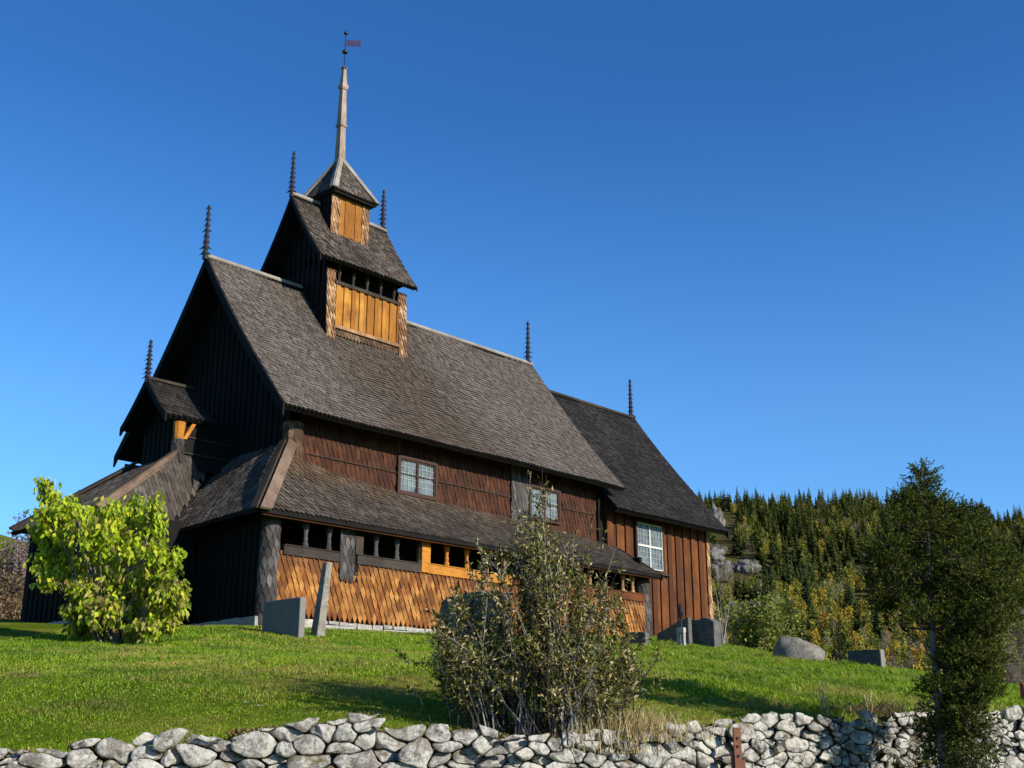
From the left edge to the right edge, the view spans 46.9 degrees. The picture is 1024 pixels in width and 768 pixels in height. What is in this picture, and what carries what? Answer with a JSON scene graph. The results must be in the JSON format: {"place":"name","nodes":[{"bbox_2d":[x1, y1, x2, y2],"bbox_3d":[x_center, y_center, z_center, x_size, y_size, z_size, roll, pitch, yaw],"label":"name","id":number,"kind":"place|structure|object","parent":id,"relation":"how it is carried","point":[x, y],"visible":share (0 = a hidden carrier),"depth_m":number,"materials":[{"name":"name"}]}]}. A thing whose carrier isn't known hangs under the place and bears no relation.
{"place":"outdoors","nodes":[
{"label":"outdoors","id":0,"kind":"place"},
{"bbox_2d":[0,535,1023,760],"bbox_3d":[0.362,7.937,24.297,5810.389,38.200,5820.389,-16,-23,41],"label":"ground","id":1,"kind":"structure","parent":0,"point":[11,628],"depth_m":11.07,"materials":[{"name":"plant"}]},
{"bbox_2d":[0,601,20,619],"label":"bare shrub","id":2,"kind":"object","parent":1,"relation":"on","point":[11,612],"visible":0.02,"depth_m":59.24,"materials":[{"name":"brown plant"}]},
{"bbox_2d":[0,594,21,618],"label":"bare shrub","id":3,"kind":"object","parent":1,"relation":"on","point":[4,612],"visible":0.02,"depth_m":58.85,"materials":[{"name":"brown plant"}]},
{"bbox_2d":[0,593,22,618],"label":"bare shrub","id":4,"kind":"object","parent":1,"relation":"on","point":[17,602],"visible":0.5,"depth_m":55.03,"materials":[{"name":"brown plant"}]},
{"bbox_2d":[0,566,23,605],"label":"bare shrub","id":5,"kind":"object","parent":1,"relation":"on","point":[4,589],"visible":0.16,"depth_m":77.33,"materials":[{"name":"brown plant"}]},
{"bbox_2d":[0,577,23,613],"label":"bare shrub","id":6,"kind":"object","parent":1,"relation":"on","point":[20,591],"visible":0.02,"depth_m":75.86,"materials":[{"name":"brown plant"}]},
{"bbox_2d":[0,560,25,609],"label":"bare shrub","id":7,"kind":"object","parent":1,"relation":"on","point":[12,587],"visible":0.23,"depth_m":74.95,"materials":[{"name":"brown plant"}]},
{"bbox_2d":[0,573,25,616],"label":"bare shrub","id":8,"kind":"object","parent":1,"relation":"on","point":[1,597],"depth_m":73.31,"materials":[{"name":"brown plant"}]},
{"bbox_2d":[0,511,29,597],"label":"bare tree","id":9,"kind":"object","parent":1,"relation":"on","point":[9,565],"visible":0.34,"depth_m":83.10,"materials":[{"name":"brown plant"}]},
{"bbox_2d":[7,535,28,597],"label":"bare tree","id":10,"kind":"object","parent":1,"relation":"on","point":[22,561],"visible":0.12,"depth_m":82.74,"materials":[{"name":"brown plant"}]},
{"bbox_2d":[22,475,191,644],"bbox_3d":[-6.984,3.034,20.388,3.143,3.235,1.936,2,-17,-7],"label":"leafy bush","id":11,"kind":"object","parent":1,"relation":"on","point":[120,610],"visible":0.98,"depth_m":20.16,"materials":[{"name":"green plant"}]},
{"bbox_2d":[262,597,305,637],"bbox_3d":[-4.460,4.719,22.998,1.212,1.025,0.144,-16,-23,41],"label":"gravestone","id":12,"kind":"object","parent":1,"relation":"on","point":[285,616],"visible":0.56,"depth_m":22.89,"materials":[{"name":"grey stone"}]},
{"bbox_2d":[311,562,331,636],"bbox_3d":[-3.784,4.402,23.279,0.257,1.776,0.325,-16,-23,41],"label":"gravestone","id":13,"kind":"object","parent":1,"relation":"on","point":[319,620],"visible":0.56,"depth_m":23.24,"materials":[{"name":"stone"}]},
{"bbox_2d":[8,31,728,636],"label":"stave church","id":14,"kind":"structure","parent":1,"relation":"on","point":[310,401],"depth_m":31.23,"materials":[{"name":"wood"}]},
{"bbox_2d":[395,455,437,500],"bbox_3d":[-2.502,2.476,30.931,0.155,1.015,1.400,-16,-23,41],"label":"window","id":15,"kind":"structure","parent":14,"relation":"in","point":[408,485],"depth_m":30.90,"materials":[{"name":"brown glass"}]},
{"bbox_2d":[528,484,560,524],"bbox_3d":[0.926,3.524,34.402,0.155,1.015,1.380,-16,-23,41],"label":"window","id":16,"kind":"structure","parent":14,"relation":"in","point":[554,498],"depth_m":34.46,"materials":[{"name":"white glass"}]},
{"bbox_2d":[633,519,665,573],"bbox_3d":[4.362,5.190,37.584,0.155,1.583,1.473,-16,-23,41],"label":"window","id":17,"kind":"structure","parent":14,"relation":"in","point":[648,545],"depth_m":37.61,"materials":[{"name":"white glass"}]},
{"bbox_2d":[441,591,509,639],"bbox_3d":[-0.799,5.121,25.338,1.944,1.289,0.200,-16,-23,41],"label":"gravestone","id":18,"kind":"object","parent":1,"relation":"on","point":[446,604],"visible":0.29,"depth_m":25.32,"materials":[{"name":"stone"}]},
{"bbox_2d":[0,705,1023,767],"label":"dry stone wall","id":19,"kind":"structure","parent":1,"relation":"on","point":[823,742],"depth_m":9.56,"materials":[{"name":"stone"}]},
{"bbox_2d":[0,709,1023,760],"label":"moss","id":20,"kind":"object","parent":19,"relation":"on","point":[239,731],"visible":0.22,"depth_m":9.22,"materials":[{"name":"plant"}]},
{"bbox_2d":[393,470,674,747],"bbox_3d":[0.174,1.893,10.424,2.451,2.578,1.986,0,-17,0],"label":"straggly shrub","id":21,"kind":"object","parent":1,"relation":"on","point":[534,654],"visible":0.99,"depth_m":10.11,"materials":[{"name":"green plant"}]},
{"bbox_2d":[512,715,663,752],"bbox_3d":[0.635,3.049,10.264,1.305,0.310,1.440,5,-18,-15],"label":"dry grass tuft","id":22,"kind":"object","parent":1,"relation":"on","point":[584,733],"visible":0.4,"depth_m":9.91,"materials":[{"name":"plant"}]},
{"bbox_2d":[529,703,721,741],"bbox_3d":[1.047,2.996,10.453,1.769,0.333,1.783,11,-20,-33],"label":"dry grass tuft","id":23,"kind":"object","parent":1,"relation":"on","point":[628,716],"visible":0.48,"depth_m":10.14,"materials":[{"name":"plant"}]},
{"bbox_2d":[623,632,648,645],"bbox_3d":[2.954,6.188,28.029,0.671,0.584,0.160,-16,-23,41],"label":"gravestone","id":24,"kind":"object","parent":1,"relation":"on","point":[641,635],"visible":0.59,"depth_m":27.92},
{"bbox_2d":[657,617,692,643],"bbox_3d":[4.360,6.770,31.669,1.055,0.921,0.160,-16,-23,41],"label":"gravestone","id":25,"kind":"object","parent":1,"relation":"on","point":[669,633],"visible":0.59,"depth_m":31.56,"materials":[{"name":"stone"}]},
{"bbox_2d":[676,603,685,644],"bbox_3d":[4.298,6.233,30.013,0.230,1.302,0.157,-16,-23,41],"label":"grave marker","id":26,"kind":"object","parent":1,"relation":"on","point":[681,629],"visible":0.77,"depth_m":29.98,"materials":[{"name":"stone"}]},
{"bbox_2d":[691,617,721,647],"bbox_3d":[5.177,6.804,31.674,0.836,1.029,0.340,-16,-23,41],"label":"gravestone","id":27,"kind":"object","parent":1,"relation":"on","point":[706,631],"visible":0.63,"depth_m":31.50,"materials":[{"name":"stone"}]},
{"bbox_2d":[712,580,733,643],"bbox_3d":[7.583,9.126,43.478,1.033,3.788,1.532,7,-19,-23],"label":"bare sapling","id":28,"kind":"object","parent":1,"relation":"on","point":[724,635],"visible":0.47,"depth_m":43.21,"materials":[{"name":"brown plant"}]},
{"bbox_2d":[731,727,745,767],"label":"iron post","id":29,"kind":"object","parent":1,"relation":"on","point":[737,761],"visible":1,"depth_m":10.39,"materials":[{"name":"metal"}]},
{"bbox_2d":[714,584,805,652],"bbox_3d":[10.320,11.805,50.914,4.741,6.404,4.535,-3,-17,10],"label":"autumn bush","id":30,"kind":"object","parent":1,"relation":"on","point":[763,634],"visible":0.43,"depth_m":50.62,"materials":[{"name":"green plant"}]},
{"bbox_2d":[772,636,824,660],"bbox_3d":[6.447,6.076,26.532,1.146,0.808,1.097,-16,-23,41],"label":"boulder","id":31,"kind":"object","parent":1,"relation":"on","point":[789,646],"visible":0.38,"depth_m":26.22,"materials":[{"name":"stone"}]},
{"bbox_2d":[817,680,830,715],"bbox_3d":[3.210,3.250,12.193,0.171,0.397,0.117,-16,-23,41],"label":"dry weed","id":32,"kind":"object","parent":1,"relation":"on","point":[826,700],"visible":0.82,"depth_m":12.15,"materials":[{"name":"green plant"}]},
{"bbox_2d":[804,697,925,715],"bbox_3d":[3.655,3.416,12.476,1.627,0.190,1.522,-5,-18,16],"label":"dry grass tuft","id":33,"kind":"object","parent":1,"relation":"on","point":[878,708],"visible":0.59,"depth_m":12.35,"materials":[{"name":"plant"}]},
{"bbox_2d":[848,649,885,666],"bbox_3d":[7.093,5.816,23.527,0.704,0.988,0.172,-16,-23,41],"label":"gravestone","id":34,"kind":"object","parent":1,"relation":"on","point":[875,657],"visible":0.39,"depth_m":23.50,"materials":[{"name":"grey stone"}]},
{"bbox_2d":[861,689,877,712],"bbox_3d":[3.768,3.356,12.376,0.147,0.331,0.150,8,-19,-25],"label":"dry weed","id":35,"kind":"object","parent":1,"relation":"on","point":[868,703],"visible":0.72,"depth_m":12.37,"materials":[{"name":"beige plant"}]},
{"bbox_2d":[854,457,1023,767],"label":"juniper tree","id":36,"kind":"object","parent":1,"relation":"on","point":[966,665],"visible":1,"depth_m":11.04,"materials":[{"name":"green plant"}]},
{"bbox_2d":[1019,682,1023,699],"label":"post","id":37,"kind":"object","parent":1,"relation":"on","point":[1021,684],"visible":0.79,"depth_m":14.66,"materials":[{"name":"red paint"}]},
{"bbox_2d":[0,0,1023,540],"label":"sky","id":38,"kind":"structure","parent":0,"point":[794,229],"materials":[{"name":"blue"}]},
{"bbox_2d":[715,505,1023,683],"bbox_3d":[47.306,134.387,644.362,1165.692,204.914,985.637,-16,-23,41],"label":"hillside","id":39,"kind":"structure","parent":0,"point":[729,518],"depth_m":490.29,"materials":[{"name":"plant"}]},
{"bbox_2d":[710,501,725,533],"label":"cliff","id":40,"kind":"structure","parent":39,"relation":"on","point":[717,513],"depth_m":612.93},
{"bbox_2d":[709,543,727,561],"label":"cliff","id":41,"kind":"structure","parent":39,"relation":"on","point":[718,552],"depth_m":489.06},
{"bbox_2d":[714,582,722,617],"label":"spruce tree","id":42,"kind":"object","parent":39,"relation":"on","point":[717,592],"visible":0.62,"depth_m":366.94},
{"bbox_2d":[711,560,733,582],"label":"rock","id":43,"kind":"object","parent":39,"relation":"on","point":[724,570],"depth_m":456.17,"materials":[{"name":"stone"}]},
{"bbox_2d":[729,523,742,555],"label":"spruce tree","id":44,"kind":"object","parent":39,"relation":"on","point":[736,549],"visible":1,"depth_m":504.48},
{"bbox_2d":[732,570,743,600],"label":"spruce tree","id":45,"kind":"object","parent":39,"relation":"on","point":[737,590],"visible":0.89,"depth_m":415.07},
{"bbox_2d":[725,600,763,609],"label":"cliff","id":46,"kind":"structure","parent":39,"relation":"on","point":[750,603],"depth_m":380.59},
{"bbox_2d":[731,559,761,573],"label":"cliff","id":47,"kind":"structure","parent":39,"relation":"on","point":[742,566],"depth_m":473.96,"materials":[{"name":"stone"}]},
{"bbox_2d":[752,566,761,601],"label":"spruce tree","id":48,"kind":"object","parent":39,"relation":"on","point":[756,590],"visible":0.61,"depth_m":407.75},
{"bbox_2d":[753,526,765,559],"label":"spruce tree","id":49,"kind":"object","parent":39,"relation":"on","point":[757,543],"visible":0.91,"depth_m":493.54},
{"bbox_2d":[761,575,767,602],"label":"spruce tree","id":50,"kind":"object","parent":39,"relation":"on","point":[764,584],"visible":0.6,"depth_m":397.24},
{"bbox_2d":[767,541,779,571],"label":"spruce tree","id":51,"kind":"object","parent":39,"relation":"on","point":[773,558],"visible":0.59,"depth_m":478.68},
{"bbox_2d":[771,517,782,542],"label":"spruce tree","id":52,"kind":"object","parent":39,"relation":"on","point":[774,528],"visible":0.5,"depth_m":531.78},
{"bbox_2d":[772,526,782,554],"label":"spruce tree","id":53,"kind":"object","parent":39,"relation":"on","point":[776,535],"visible":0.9,"depth_m":499.13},
{"bbox_2d":[775,549,783,579],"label":"spruce tree","id":54,"kind":"object","parent":39,"relation":"on","point":[779,561],"visible":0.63,"depth_m":463.25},
{"bbox_2d":[778,498,786,529],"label":"spruce tree","id":55,"kind":"object","parent":39,"relation":"on","point":[781,521],"visible":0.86,"depth_m":581.49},
{"bbox_2d":[779,557,787,584],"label":"spruce tree","id":56,"kind":"object","parent":39,"relation":"on","point":[784,577],"visible":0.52,"depth_m":434.93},
{"bbox_2d":[782,541,793,573],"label":"spruce tree","id":57,"kind":"object","parent":39,"relation":"on","point":[787,558],"visible":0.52,"depth_m":471.55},
{"bbox_2d":[784,502,793,534],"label":"spruce tree","id":58,"kind":"object","parent":39,"relation":"on","point":[789,511],"visible":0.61,"depth_m":568.67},
{"bbox_2d":[786,562,794,593],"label":"spruce tree","id":59,"kind":"object","parent":39,"relation":"on","point":[789,580],"visible":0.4,"depth_m":398.77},
{"bbox_2d":[791,540,798,571],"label":"spruce tree","id":60,"kind":"object","parent":39,"relation":"on","point":[794,560],"visible":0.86,"depth_m":476.51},
{"bbox_2d":[791,518,799,544],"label":"spruce tree","id":61,"kind":"object","parent":39,"relation":"on","point":[794,536],"visible":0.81,"depth_m":524.02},
{"bbox_2d":[792,535,803,566],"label":"spruce tree","id":62,"kind":"object","parent":39,"relation":"on","point":[798,554],"visible":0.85,"depth_m":480.47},
{"bbox_2d":[797,513,803,540],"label":"spruce tree","id":63,"kind":"object","parent":39,"relation":"on","point":[798,524],"visible":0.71,"depth_m":530.61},
{"bbox_2d":[797,607,813,643],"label":"spruce tree","id":64,"kind":"object","parent":39,"relation":"on","point":[804,637],"visible":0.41,"depth_m":296.63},
{"bbox_2d":[804,583,814,633],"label":"spruce tree","id":65,"kind":"object","parent":39,"relation":"on","point":[809,609],"visible":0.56,"depth_m":334.98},
{"bbox_2d":[799,565,820,612],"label":"spruce tree","id":66,"kind":"object","parent":39,"relation":"on","point":[804,590],"visible":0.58,"depth_m":368.96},
{"bbox_2d":[807,617,818,642],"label":"tree","id":67,"kind":"object","parent":39,"relation":"on","point":[812,624],"visible":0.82,"depth_m":311.31,"materials":[{"name":"green plant"}]},
{"bbox_2d":[809,567,818,603],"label":"spruce tree","id":68,"kind":"object","parent":39,"relation":"on","point":[813,579],"visible":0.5,"depth_m":399.67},
{"bbox_2d":[807,603,823,647],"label":"spruce tree","id":69,"kind":"object","parent":39,"relation":"on","point":[815,620],"visible":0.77,"depth_m":313.02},
{"bbox_2d":[810,534,825,568],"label":"spruce tree","id":70,"kind":"object","parent":39,"relation":"on","point":[814,546],"visible":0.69,"depth_m":474.97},
{"bbox_2d":[813,515,823,545],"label":"spruce tree","id":71,"kind":"object","parent":39,"relation":"on","point":[816,531],"visible":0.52,"depth_m":520.30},
{"bbox_2d":[815,586,827,610],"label":"golden birch","id":72,"kind":"object","parent":39,"relation":"on","point":[822,591],"visible":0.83,"depth_m":367.79,"materials":[{"name":"yellow plant"}]},
{"bbox_2d":[816,556,827,582],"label":"spruce tree","id":73,"kind":"object","parent":39,"relation":"on","point":[822,570],"visible":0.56,"depth_m":438.77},
{"bbox_2d":[818,609,828,638],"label":"golden birch","id":74,"kind":"object","parent":39,"relation":"on","point":[823,626],"visible":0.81,"depth_m":318.88,"materials":[{"name":"yellow plant"}]},
{"bbox_2d":[822,629,833,657],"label":"tree","id":75,"kind":"object","parent":39,"relation":"on","point":[825,632],"visible":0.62,"depth_m":298.73,"materials":[{"name":"green plant"}]},
{"bbox_2d":[822,637,836,660],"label":"tree","id":76,"kind":"object","parent":39,"relation":"on","point":[828,646],"visible":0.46,"depth_m":297.05,"materials":[{"name":"green plant"}]},
{"bbox_2d":[826,603,834,625],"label":"tree","id":77,"kind":"object","parent":39,"relation":"on","point":[830,609],"visible":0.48,"depth_m":327.83,"materials":[{"name":"green plant"}]},
{"bbox_2d":[826,554,834,580],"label":"spruce tree","id":78,"kind":"object","parent":39,"relation":"on","point":[829,569],"visible":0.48,"depth_m":450.86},
{"bbox_2d":[826,585,834,604],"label":"tree","id":79,"kind":"object","parent":39,"relation":"on","point":[829,590],"visible":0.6,"depth_m":369.16,"materials":[{"name":"green plant"}]},
{"bbox_2d":[830,638,837,660],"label":"spruce tree","id":80,"kind":"object","parent":39,"relation":"on","point":[834,650],"visible":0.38,"depth_m":291.95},
{"bbox_2d":[832,549,839,580],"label":"spruce tree","id":81,"kind":"object","parent":39,"relation":"on","point":[835,562],"visible":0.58,"depth_m":459.36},
{"bbox_2d":[831,538,842,568],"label":"spruce tree","id":82,"kind":"object","parent":39,"relation":"on","point":[837,548],"visible":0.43,"depth_m":476.05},
{"bbox_2d":[833,519,847,549],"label":"spruce tree","id":83,"kind":"object","parent":39,"relation":"on","point":[838,535],"visible":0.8,"depth_m":511.58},
{"bbox_2d":[834,605,848,647],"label":"spruce tree","id":84,"kind":"object","parent":39,"relation":"on","point":[842,632],"visible":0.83,"depth_m":310.45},
{"bbox_2d":[836,633,847,661],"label":"spruce tree","id":85,"kind":"object","parent":39,"relation":"on","point":[841,654],"visible":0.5,"depth_m":286.43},
{"bbox_2d":[839,614,853,634],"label":"tree","id":86,"kind":"object","parent":39,"relation":"on","point":[848,623],"visible":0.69,"depth_m":319.55,"materials":[{"name":"green plant"}]},
{"bbox_2d":[843,604,853,628],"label":"golden birch","id":87,"kind":"object","parent":39,"relation":"on","point":[850,613],"visible":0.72,"depth_m":332.87,"materials":[{"name":"yellow plant"}]},
{"bbox_2d":[842,579,858,629],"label":"spruce tree","id":88,"kind":"object","parent":39,"relation":"on","point":[856,617],"visible":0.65,"depth_m":337.14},
{"bbox_2d":[843,544,857,571],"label":"spruce tree","id":89,"kind":"object","parent":39,"relation":"on","point":[848,557],"visible":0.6,"depth_m":474.24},
{"bbox_2d":[853,639,865,650],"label":"tree","id":90,"kind":"object","parent":39,"relation":"on","point":[861,645],"visible":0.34,"depth_m":287.89,"materials":[{"name":"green plant"}]},
{"bbox_2d":[697,486,1023,656],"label":"spruce forest","id":91,"kind":"object","parent":39,"relation":"on","point":[745,504],"visible":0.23,"depth_m":612.90,"materials":[{"name":"plant"}]},
{"bbox_2d":[860,599,870,624],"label":"tree","id":92,"kind":"object","parent":39,"relation":"on","point":[864,605],"visible":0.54,"depth_m":336.32,"materials":[{"name":"green plant"}]},
{"bbox_2d":[710,495,1023,681],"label":"olive birch forest","id":93,"kind":"object","parent":39,"relation":"on","point":[801,542],"visible":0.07,"depth_m":450.30,"materials":[{"name":"green plant"}]},
{"bbox_2d":[861,624,874,646],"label":"tree","id":94,"kind":"object","parent":39,"relation":"on","point":[867,636],"visible":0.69,"depth_m":305.99,"materials":[{"name":"green plant"}]},
{"bbox_2d":[715,495,1023,672],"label":"bare birch forest","id":95,"kind":"object","parent":39,"relation":"on","point":[888,635],"visible":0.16,"depth_m":359.57,"materials":[{"name":"plant"}]},
{"bbox_2d":[722,503,1023,653],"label":"golden birch forest","id":96,"kind":"object","parent":39,"relation":"on","point":[820,543],"visible":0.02,"depth_m":441.77,"materials":[{"name":"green plant"}]},
{"bbox_2d":[867,632,879,648],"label":"tree","id":97,"kind":"object","parent":39,"relation":"on","point":[874,637],"visible":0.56,"depth_m":305.07,"materials":[{"name":"green plant"}]},
{"bbox_2d":[870,598,886,648],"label":"spruce tree","id":98,"kind":"object","parent":39,"relation":"on","point":[877,627],"visible":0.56,"depth_m":308.20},
{"bbox_2d":[872,615,891,648],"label":"spruce tree","id":99,"kind":"object","parent":39,"relation":"on","point":[882,630],"visible":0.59,"depth_m":308.60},
{"bbox_2d":[882,647,893,667],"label":"golden birch","id":100,"kind":"object","parent":39,"relation":"on","point":[887,652],"visible":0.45,"depth_m":284.42,"materials":[{"name":"yellow plant"}]},
{"bbox_2d":[883,611,894,639],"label":"spruce tree","id":101,"kind":"object","parent":39,"relation":"on","point":[887,621],"visible":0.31,"depth_m":322.09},
{"bbox_2d":[890,617,901,640],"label":"tree","id":102,"kind":"object","parent":39,"relation":"on","point":[899,633],"visible":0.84,"depth_m":315.55,"materials":[{"name":"green plant"}]},
{"bbox_2d":[892,645,902,665],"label":"tree","id":103,"kind":"object","parent":39,"relation":"on","point":[897,652],"visible":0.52,"depth_m":281.37,"materials":[{"name":"green plant"}]},
{"bbox_2d":[898,649,910,669],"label":"tree","id":104,"kind":"object","parent":39,"relation":"on","point":[903,655],"visible":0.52,"depth_m":276.96,"materials":[{"name":"green plant"}]},
{"bbox_2d":[897,585,914,639],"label":"spruce tree","id":105,"kind":"object","parent":39,"relation":"on","point":[905,631],"visible":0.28,"depth_m":322.78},
{"bbox_2d":[900,641,913,666],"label":"tree","id":106,"kind":"object","parent":39,"relation":"on","point":[904,646],"visible":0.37,"depth_m":284.47,"materials":[{"name":"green plant"}]},
{"bbox_2d":[908,643,920,668],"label":"golden birch","id":107,"kind":"object","parent":39,"relation":"on","point":[913,649],"visible":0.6,"depth_m":282.36,"materials":[{"name":"yellow plant"}]},
{"bbox_2d":[911,621,918,645],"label":"spruce tree","id":108,"kind":"object","parent":39,"relation":"on","point":[915,635],"visible":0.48,"depth_m":306.74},
{"bbox_2d":[920,653,931,670],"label":"tree","id":109,"kind":"object","parent":39,"relation":"on","point":[926,661],"visible":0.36,"depth_m":270.35,"materials":[{"name":"green plant"}]},
{"bbox_2d":[1000,627,1017,650],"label":"tree","id":110,"kind":"object","parent":39,"relation":"on","point":[1007,635],"visible":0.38,"depth_m":299.47,"materials":[{"name":"green plant"}]},
{"bbox_2d":[1009,528,1019,554],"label":"spruce tree","id":111,"kind":"object","parent":39,"relation":"on","point":[1015,544],"visible":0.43,"depth_m":521.65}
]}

